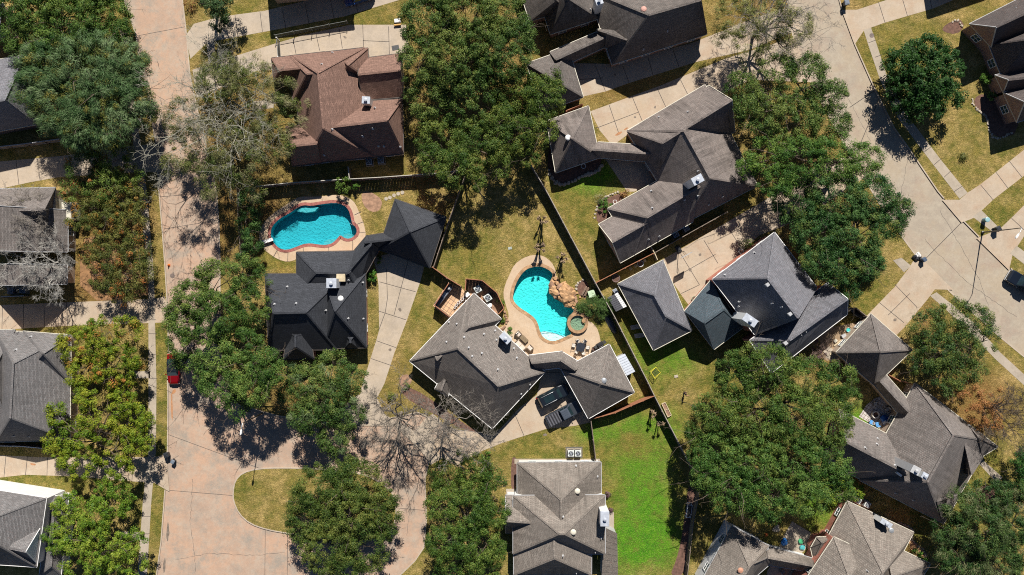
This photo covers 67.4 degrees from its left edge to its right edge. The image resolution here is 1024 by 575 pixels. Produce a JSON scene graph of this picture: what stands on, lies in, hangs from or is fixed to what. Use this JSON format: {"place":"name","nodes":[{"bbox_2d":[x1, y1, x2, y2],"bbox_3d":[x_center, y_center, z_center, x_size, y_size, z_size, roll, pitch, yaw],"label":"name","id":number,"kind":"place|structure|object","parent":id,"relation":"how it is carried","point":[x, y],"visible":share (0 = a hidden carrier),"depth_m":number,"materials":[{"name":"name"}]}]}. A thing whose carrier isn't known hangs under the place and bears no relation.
{"place":"outdoors","nodes":[
{"label":"outdoors","id":0,"kind":"place"},
{"bbox_2d":[0,2,41,134],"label":"shaded house","id":1,"kind":"structure","parent":0,"point":[14,118],"depth_m":113.69,"materials":[{"name":"grey"}]},
{"bbox_2d":[0,329,78,441],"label":"pale grey house","id":2,"kind":"structure","parent":0,"point":[33,373],"depth_m":112.87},
{"bbox_2d":[0,145,160,187],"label":"driveway","id":3,"kind":"structure","parent":0,"point":[16,172],"depth_m":117.99,"materials":[{"name":"concrete"}]},
{"bbox_2d":[0,296,167,328],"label":"driveway","id":4,"kind":"structure","parent":0,"point":[17,316],"depth_m":117.99,"materials":[{"name":"concrete"}]},
{"bbox_2d":[0,455,168,490],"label":"driveway","id":5,"kind":"structure","parent":0,"point":[15,465],"depth_m":117.99,"materials":[{"name":"concrete"}]},
{"bbox_2d":[120,34,155,574],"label":"sidewalk","id":6,"kind":"structure","parent":0,"point":[146,511],"depth_m":117.99,"materials":[{"name":"concrete"}]},
{"bbox_2d":[125,0,447,574],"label":"road","id":7,"kind":"structure","parent":0,"point":[214,459],"depth_m":118.12,"materials":[{"name":"beige concrete"}]},
{"bbox_2d":[165,354,181,384],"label":"parked car","id":8,"kind":"object","parent":7,"relation":"on","point":[174,375],"visible":0.71,"depth_m":117.19,"materials":[{"name":"red paint"}]},
{"bbox_2d":[124,0,447,574],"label":"kerb","id":9,"kind":"structure","parent":7,"relation":"on","point":[220,323],"depth_m":117.97,"materials":[{"name":"concrete"}]},
{"bbox_2d":[233,467,396,541],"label":"kerb","id":10,"kind":"structure","parent":7,"relation":"on","point":[284,468],"depth_m":117.97,"materials":[{"name":"concrete"}]},
{"bbox_2d":[186,0,396,58],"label":"driveway","id":11,"kind":"structure","parent":0,"point":[301,13],"depth_m":117.99,"materials":[{"name":"concrete"}]},
{"bbox_2d":[193,25,410,97],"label":"driveway","id":12,"kind":"structure","parent":0,"point":[377,40],"depth_m":117.99,"materials":[{"name":"concrete"}]},
{"bbox_2d":[265,198,446,359],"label":"slate house","id":13,"kind":"structure","parent":0,"point":[320,303],"depth_m":113.78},
{"bbox_2d":[346,254,423,423],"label":"driveway","id":14,"kind":"structure","parent":0,"point":[399,279],"depth_m":117.99,"materials":[{"name":"concrete"}]},
{"bbox_2d":[433,283,471,318],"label":"patio","id":15,"kind":"structure","parent":0,"point":[455,295],"depth_m":117.98,"materials":[{"name":"ceramic"}]},
{"bbox_2d":[467,280,502,313],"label":"patio","id":16,"kind":"structure","parent":0,"point":[495,307],"depth_m":117.99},
{"bbox_2d":[433,369,589,464],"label":"driveway","id":17,"kind":"structure","parent":0,"point":[526,418],"depth_m":117.99,"materials":[{"name":"concrete"}]},
{"bbox_2d":[536,383,570,407],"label":"parked car","id":18,"kind":"object","parent":17,"relation":"on","point":[554,394],"visible":1,"depth_m":116.58,"materials":[{"name":"black paint"}]},
{"bbox_2d":[544,399,582,427],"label":"pickup truck","id":19,"kind":"object","parent":17,"relation":"on","point":[563,413],"visible":0.93,"depth_m":116.86,"materials":[{"name":"grey paint"}]},
{"bbox_2d":[0,0,1023,574],"bbox_3d":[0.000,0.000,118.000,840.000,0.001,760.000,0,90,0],"label":"ground","id":20,"kind":"structure","parent":0,"point":[640,456],"depth_m":118.00,"materials":[{"name":"green plant"}]},
{"bbox_2d":[0,181,61,242],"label":"bare tree","id":21,"kind":"object","parent":20,"relation":"on","point":[23,219],"visible":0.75,"depth_m":111.64,"materials":[{"name":"grey plant"}]},
{"bbox_2d":[0,139,63,148],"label":"wooden fence","id":22,"kind":"object","parent":20,"relation":"on","point":[31,144],"visible":0.92,"depth_m":117.06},
{"bbox_2d":[0,480,75,574],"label":"white wall house","id":23,"kind":"structure","parent":20,"relation":"on","point":[26,516],"depth_m":112.26,"materials":[{"name":"grey"}]},
{"bbox_2d":[0,217,77,307],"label":"bare tree","id":24,"kind":"object","parent":20,"relation":"on","point":[60,273],"visible":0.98,"depth_m":111.96,"materials":[{"name":"grey plant"}]},
{"bbox_2d":[0,187,80,285],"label":"twin gable house","id":25,"kind":"structure","parent":20,"relation":"on","point":[57,211],"depth_m":112.77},
{"bbox_2d":[0,0,143,68],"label":"oak tree","id":26,"kind":"object","parent":20,"relation":"on","point":[47,13],"visible":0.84,"depth_m":110.52,"materials":[{"name":"green plant"}]},
{"bbox_2d":[5,25,179,152],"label":"oak tree","id":27,"kind":"object","parent":20,"relation":"on","point":[54,81],"visible":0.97,"depth_m":108.64,"materials":[{"name":"green plant"}]},
{"bbox_2d":[39,475,149,574],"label":"tree","id":28,"kind":"object","parent":20,"relation":"on","point":[99,545],"visible":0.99,"depth_m":112.16,"materials":[{"name":"green plant"}]},
{"bbox_2d":[56,139,144,210],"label":"tree","id":29,"kind":"object","parent":20,"relation":"on","point":[100,168],"visible":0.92,"depth_m":113.19,"materials":[{"name":"green plant"}]},
{"bbox_2d":[39,386,169,481],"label":"tree","id":30,"kind":"object","parent":20,"relation":"on","point":[69,450],"visible":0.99,"depth_m":112.17,"materials":[{"name":"green plant"}]},
{"bbox_2d":[53,313,162,403],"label":"tree","id":31,"kind":"object","parent":20,"relation":"on","point":[105,352],"visible":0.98,"depth_m":112.49,"materials":[{"name":"green plant"}]},
{"bbox_2d":[63,182,155,244],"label":"tree","id":32,"kind":"object","parent":20,"relation":"on","point":[117,217],"visible":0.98,"depth_m":113.23,"materials":[{"name":"green plant"}]},
{"bbox_2d":[80,236,147,299],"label":"leaf bed","id":33,"kind":"object","parent":20,"relation":"on","point":[86,274],"visible":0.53,"depth_m":118.00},
{"bbox_2d":[78,229,157,309],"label":"tree","id":34,"kind":"object","parent":33,"relation":"on","point":[117,286],"visible":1,"depth_m":113.46,"materials":[{"name":"green plant"}]},
{"bbox_2d":[193,0,233,33],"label":"tree","id":35,"kind":"object","parent":20,"relation":"on","point":[214,5],"visible":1,"depth_m":111.45,"materials":[{"name":"green plant"}]},
{"bbox_2d":[131,15,310,203],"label":"bare tree","id":36,"kind":"object","parent":20,"relation":"on","point":[228,129],"visible":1,"depth_m":109.70,"materials":[{"name":"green plant"}]},
{"bbox_2d":[158,253,285,381],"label":"oak tree","id":37,"kind":"object","parent":20,"relation":"on","point":[202,311],"visible":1,"depth_m":109.96,"materials":[{"name":"green plant"}]},
{"bbox_2d":[188,324,301,426],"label":"oak tree","id":38,"kind":"object","parent":20,"relation":"on","point":[237,378],"visible":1,"depth_m":108.92,"materials":[{"name":"green plant"}]},
{"bbox_2d":[190,59,300,132],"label":"tree","id":39,"kind":"object","parent":20,"relation":"on","point":[244,85],"visible":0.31,"depth_m":113.46,"materials":[{"name":"green plant"}]},
{"bbox_2d":[230,185,267,274],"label":"hedge tree","id":40,"kind":"object","parent":20,"relation":"on","point":[248,230],"visible":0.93,"depth_m":114.57,"materials":[{"name":"green plant"}]},
{"bbox_2d":[259,195,365,260],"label":"pool deck","id":41,"kind":"structure","parent":20,"relation":"on","point":[339,245],"depth_m":117.98,"materials":[{"name":"concrete"}]},
{"bbox_2d":[268,200,359,252],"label":"swimming pool","id":42,"kind":"structure","parent":20,"relation":"in","point":[323,224],"depth_m":119.60,"materials":[{"name":"liquid"}]},
{"bbox_2d":[272,348,374,460],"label":"oak tree","id":43,"kind":"object","parent":20,"relation":"on","point":[307,407],"visible":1,"depth_m":111.34,"materials":[{"name":"green plant"}]},
{"bbox_2d":[271,47,403,166],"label":"brown house","id":44,"kind":"structure","parent":20,"relation":"on","point":[355,99],"depth_m":113.15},
{"bbox_2d":[281,453,405,574],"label":"oak tree","id":45,"kind":"object","parent":20,"relation":"on","point":[328,527],"visible":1,"depth_m":111.23,"materials":[{"name":"green plant"}]},
{"bbox_2d":[257,170,456,188],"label":"wooden fence","id":46,"kind":"object","parent":20,"relation":"on","point":[334,180],"visible":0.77,"depth_m":116.46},
{"bbox_2d":[362,192,381,211],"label":"gravel ring","id":47,"kind":"object","parent":20,"relation":"on","point":[372,202],"visible":1,"depth_m":118.00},
{"bbox_2d":[337,395,441,463],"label":"walkway","id":48,"kind":"structure","parent":20,"relation":"on","point":[425,450],"depth_m":117.99,"materials":[{"name":"concrete"}]},
{"bbox_2d":[349,361,463,472],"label":"bare tree","id":49,"kind":"object","parent":20,"relation":"on","point":[399,417],"visible":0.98,"depth_m":110.35,"materials":[{"name":"grey wood"}]},
{"bbox_2d":[402,388,479,432],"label":"mulch bed","id":50,"kind":"object","parent":20,"relation":"on","point":[414,392],"visible":0.71,"depth_m":118.00,"materials":[{"name":"brown soil"}]},
{"bbox_2d":[433,176,464,266],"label":"wooden fence","id":51,"kind":"object","parent":20,"relation":"on","point":[442,240],"visible":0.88,"depth_m":116.65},
{"bbox_2d":[402,386,508,473],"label":"bare tree","id":52,"kind":"object","parent":20,"relation":"on","point":[449,423],"visible":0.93,"depth_m":110.52,"materials":[{"name":"grey plant"}]},
{"bbox_2d":[413,112,517,194],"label":"oak tree","id":53,"kind":"object","parent":20,"relation":"on","point":[452,153],"visible":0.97,"depth_m":110.26,"materials":[{"name":"green plant"}]},
{"bbox_2d":[421,452,517,574],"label":"oak tree","id":54,"kind":"object","parent":20,"relation":"on","point":[480,519],"visible":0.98,"depth_m":111.59,"materials":[{"name":"green plant"}]},
{"bbox_2d":[395,0,547,135],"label":"oak tree","id":55,"kind":"object","parent":20,"relation":"on","point":[462,78],"visible":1,"depth_m":108.60,"materials":[{"name":"green plant"}]},
{"bbox_2d":[472,64,566,168],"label":"oak tree","id":56,"kind":"object","parent":20,"relation":"on","point":[529,94],"visible":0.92,"depth_m":110.13,"materials":[{"name":"green plant"}]},
{"bbox_2d":[409,293,634,428],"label":"taupe house","id":57,"kind":"structure","parent":20,"relation":"on","point":[469,346],"depth_m":113.73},
{"bbox_2d":[616,354,634,374],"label":"garden shed","id":58,"kind":"structure","parent":57,"relation":"attached to","point":[626,365],"depth_m":115.78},
{"bbox_2d":[510,263,576,343],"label":"swimming pool","id":59,"kind":"structure","parent":20,"relation":"in","point":[539,306],"depth_m":119.35,"materials":[{"name":"liquid"}]},
{"bbox_2d":[499,255,603,359],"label":"pool deck","id":60,"kind":"structure","parent":20,"relation":"on","point":[523,324],"depth_m":117.98,"materials":[{"name":"concrete"}]},
{"bbox_2d":[566,312,587,332],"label":"hot tub","id":61,"kind":"object","parent":60,"relation":"on","point":[570,317],"visible":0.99,"depth_m":117.55,"materials":[{"name":"paint"}]},
{"bbox_2d":[548,147,601,183],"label":"mulch bed","id":62,"kind":"object","parent":20,"relation":"on","point":[570,174],"visible":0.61,"depth_m":118.00,"materials":[{"name":"brown soil"}]},
{"bbox_2d":[575,293,614,320],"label":"palm bush","id":63,"kind":"object","parent":20,"relation":"on","point":[583,306],"visible":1,"depth_m":116.51,"materials":[{"name":"green plant"}]},
{"bbox_2d":[600,526,617,574],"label":"porch roof","id":64,"kind":"structure","parent":20,"relation":"on","point":[609,562],"depth_m":115.13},
{"bbox_2d":[596,193,622,222],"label":"mulch bed","id":65,"kind":"object","parent":20,"relation":"on","point":[601,216],"visible":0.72,"depth_m":118.00,"materials":[{"name":"brown soil"}]},
{"bbox_2d":[530,165,693,472],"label":"wooden fence","id":66,"kind":"object","parent":20,"relation":"on","point":[614,317],"visible":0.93,"depth_m":116.25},
{"bbox_2d":[608,293,625,310],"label":"garden shed","id":67,"kind":"structure","parent":20,"relation":"on","point":[617,303],"depth_m":115.78,"materials":[{"name":"white paint"}]},
{"bbox_2d":[590,394,653,419],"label":"wooden fence","id":68,"kind":"object","parent":20,"relation":"on","point":[623,407],"visible":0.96,"depth_m":116.78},
{"bbox_2d":[617,260,691,350],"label":"detached garage","id":69,"kind":"structure","parent":20,"relation":"on","point":[651,296],"depth_m":114.22,"materials":[{"name":"grey"}]},
{"bbox_2d":[671,484,694,574],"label":"mulch bed","id":70,"kind":"object","parent":20,"relation":"on","point":[679,567],"visible":0.91,"depth_m":118.00,"materials":[{"name":"brown soil"}]},
{"bbox_2d":[684,490,698,574],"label":"wooden fence","id":71,"kind":"object","parent":70,"relation":"on","point":[692,518],"visible":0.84,"depth_m":116.90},
{"bbox_2d":[684,280,742,349],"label":"teal annex","id":72,"kind":"object","parent":20,"relation":"on","point":[708,311],"visible":0.98,"depth_m":114.22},
{"bbox_2d":[695,520,813,574],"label":"courtyard house","id":73,"kind":"structure","parent":20,"relation":"on","point":[735,550],"depth_m":113.45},
{"bbox_2d":[666,321,862,457],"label":"oak tree","id":74,"kind":"object","parent":20,"relation":"on","point":[792,391],"visible":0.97,"depth_m":107.89,"materials":[{"name":"green plant"}]},
{"bbox_2d":[668,410,874,533],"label":"oak tree","id":75,"kind":"object","parent":20,"relation":"on","point":[775,472],"visible":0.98,"depth_m":107.71,"materials":[{"name":"green plant"}]},
{"bbox_2d":[706,232,847,371],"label":"blue grey house","id":76,"kind":"structure","parent":20,"relation":"on","point":[767,282],"depth_m":110.60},
{"bbox_2d":[723,47,854,143],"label":"oak tree","id":77,"kind":"object","parent":20,"relation":"on","point":[753,100],"visible":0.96,"depth_m":110.46,"materials":[{"name":"green plant"}]},
{"bbox_2d":[802,335,840,366],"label":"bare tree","id":78,"kind":"object","parent":20,"relation":"on","point":[819,349],"visible":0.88,"depth_m":115.83,"materials":[{"name":"plant"}]},
{"bbox_2d":[764,165,917,320],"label":"oak tree","id":79,"kind":"object","parent":20,"relation":"on","point":[857,194],"visible":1,"depth_m":109.68,"materials":[{"name":"green plant"}]},
{"bbox_2d":[823,480,866,505],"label":"tree","id":80,"kind":"object","parent":20,"relation":"on","point":[860,486],"visible":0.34,"depth_m":116.22,"materials":[{"name":"green plant"}]},
{"bbox_2d":[791,500,930,574],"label":"weathered house","id":81,"kind":"structure","parent":20,"relation":"on","point":[852,539],"depth_m":113.24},
{"bbox_2d":[824,313,997,523],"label":"driftwood house","id":82,"kind":"structure","parent":20,"relation":"on","point":[921,449],"depth_m":113.15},
{"bbox_2d":[879,30,969,124],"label":"magnolia tree","id":83,"kind":"object","parent":20,"relation":"on","point":[910,55],"visible":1,"depth_m":112.74,"materials":[{"name":"green plant"}]},
{"bbox_2d":[898,295,1002,399],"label":"tree","id":84,"kind":"object","parent":20,"relation":"on","point":[953,347],"visible":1,"depth_m":112.75,"materials":[{"name":"green plant"}]},
{"bbox_2d":[942,20,963,33],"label":"mulch bed","id":85,"kind":"object","parent":20,"relation":"on","point":[954,27],"visible":1,"depth_m":118.00,"materials":[{"name":"brown soil"}]},
{"bbox_2d":[915,468,1023,574],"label":"oak tree","id":86,"kind":"object","parent":20,"relation":"on","point":[1001,544],"visible":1,"depth_m":110.93,"materials":[{"name":"green plant"}]},
{"bbox_2d":[952,380,1023,456],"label":"bare tree","id":87,"kind":"object","parent":20,"relation":"on","point":[992,408],"visible":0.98,"depth_m":112.53,"materials":[{"name":"brown plant"}]},
{"bbox_2d":[974,94,1017,136],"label":"mulch bed","id":88,"kind":"object","parent":20,"relation":"on","point":[990,110],"visible":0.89,"depth_m":118.00,"materials":[{"name":"brown soil"}]},
{"bbox_2d":[1003,446,1023,488],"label":"tree","id":89,"kind":"object","parent":20,"relation":"on","point":[1019,461],"visible":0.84,"depth_m":112.87,"materials":[{"name":"green plant"}]},
{"bbox_2d":[505,460,608,574],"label":"gabled house","id":90,"kind":"structure","parent":0,"point":[557,520],"depth_m":112.49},
{"bbox_2d":[524,0,706,110],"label":"charcoal house","id":91,"kind":"structure","parent":0,"point":[628,30],"depth_m":113.57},
{"bbox_2d":[606,159,653,191],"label":"patio","id":92,"kind":"structure","parent":0,"point":[633,176],"depth_m":117.99,"materials":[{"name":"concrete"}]},
{"bbox_2d":[547,84,756,262],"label":"long house","id":93,"kind":"structure","parent":0,"point":[684,149],"depth_m":113.25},
{"bbox_2d":[574,4,799,95],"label":"driveway","id":94,"kind":"structure","parent":0,"point":[595,78],"depth_m":117.99,"materials":[{"name":"concrete"}]},
{"bbox_2d":[708,0,846,65],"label":"bare tree","id":95,"kind":"object","parent":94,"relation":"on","point":[780,21],"visible":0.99,"depth_m":109.81,"materials":[{"name":"grey plant"}]},
{"bbox_2d":[591,37,811,142],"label":"driveway","id":96,"kind":"structure","parent":0,"point":[612,119],"depth_m":117.99,"materials":[{"name":"concrete"}]},
{"bbox_2d":[663,152,867,303],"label":"driveway","id":97,"kind":"structure","parent":0,"point":[719,247],"depth_m":117.99,"materials":[{"name":"concrete"}]},
{"bbox_2d":[709,127,887,222],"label":"oak tree","id":98,"kind":"object","parent":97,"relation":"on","point":[813,147],"visible":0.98,"depth_m":109.68,"materials":[{"name":"green plant"}]},
{"bbox_2d":[767,566,793,574],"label":"patio","id":99,"kind":"structure","parent":0,"point":[771,570],"depth_m":117.98,"materials":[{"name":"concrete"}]},
{"bbox_2d":[779,522,810,552],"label":"patio","id":100,"kind":"structure","parent":0,"point":[794,533],"depth_m":117.98,"materials":[{"name":"concrete"}]},
{"bbox_2d":[820,322,856,360],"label":"bare ground","id":101,"kind":"structure","parent":0,"point":[835,332],"depth_m":118.00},
{"bbox_2d":[859,397,890,428],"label":"patio","id":102,"kind":"structure","parent":0,"point":[869,408],"depth_m":117.98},
{"bbox_2d":[842,0,951,42],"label":"driveway","id":103,"kind":"structure","parent":0,"point":[858,21],"depth_m":117.99,"materials":[{"name":"concrete"}]},
{"bbox_2d":[788,0,1023,355],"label":"street","id":104,"kind":"structure","parent":0,"point":[928,223],"depth_m":118.12,"materials":[{"name":"grey concrete"}]},
{"bbox_2d":[788,0,1023,356],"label":"kerb","id":105,"kind":"structure","parent":104,"relation":"on","point":[977,235],"depth_m":117.97,"materials":[{"name":"concrete"}]},
{"bbox_2d":[1004,270,1023,291],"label":"pickup truck","id":106,"kind":"object","parent":104,"relation":"on","point":[1014,278],"visible":1,"depth_m":117.06,"materials":[{"name":"paint"}]},
{"bbox_2d":[867,261,952,334],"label":"driveway","id":107,"kind":"structure","parent":0,"point":[918,283],"depth_m":117.99,"materials":[{"name":"concrete"}]},
{"bbox_2d":[864,28,966,198],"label":"sidewalk","id":108,"kind":"structure","parent":0,"point":[956,186],"depth_m":117.99,"materials":[{"name":"concrete"}]},
{"bbox_2d":[931,292,1023,384],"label":"sidewalk","id":109,"kind":"structure","parent":0,"point":[1008,365],"depth_m":117.99,"materials":[{"name":"concrete"}]},
{"bbox_2d":[943,150,1023,222],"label":"driveway","id":110,"kind":"structure","parent":0,"point":[969,205],"depth_m":117.99,"materials":[{"name":"concrete"}]},
{"bbox_2d":[973,210,996,230],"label":"sidewalk","id":111,"kind":"structure","parent":0,"point":[980,216],"depth_m":117.99,"materials":[{"name":"concrete"}]},
{"bbox_2d":[980,460,1001,482],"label":"sidewalk","id":112,"kind":"structure","parent":0,"point":[990,471],"depth_m":117.99,"materials":[{"name":"concrete"}]},
{"bbox_2d":[961,0,1023,123],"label":"corner house","id":113,"kind":"structure","parent":0,"point":[995,37],"depth_m":114.26,"materials":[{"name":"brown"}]},
{"bbox_2d":[977,206,1023,269],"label":"driveway","id":114,"kind":"structure","parent":0,"point":[1000,246],"depth_m":117.99,"materials":[{"name":"concrete"}]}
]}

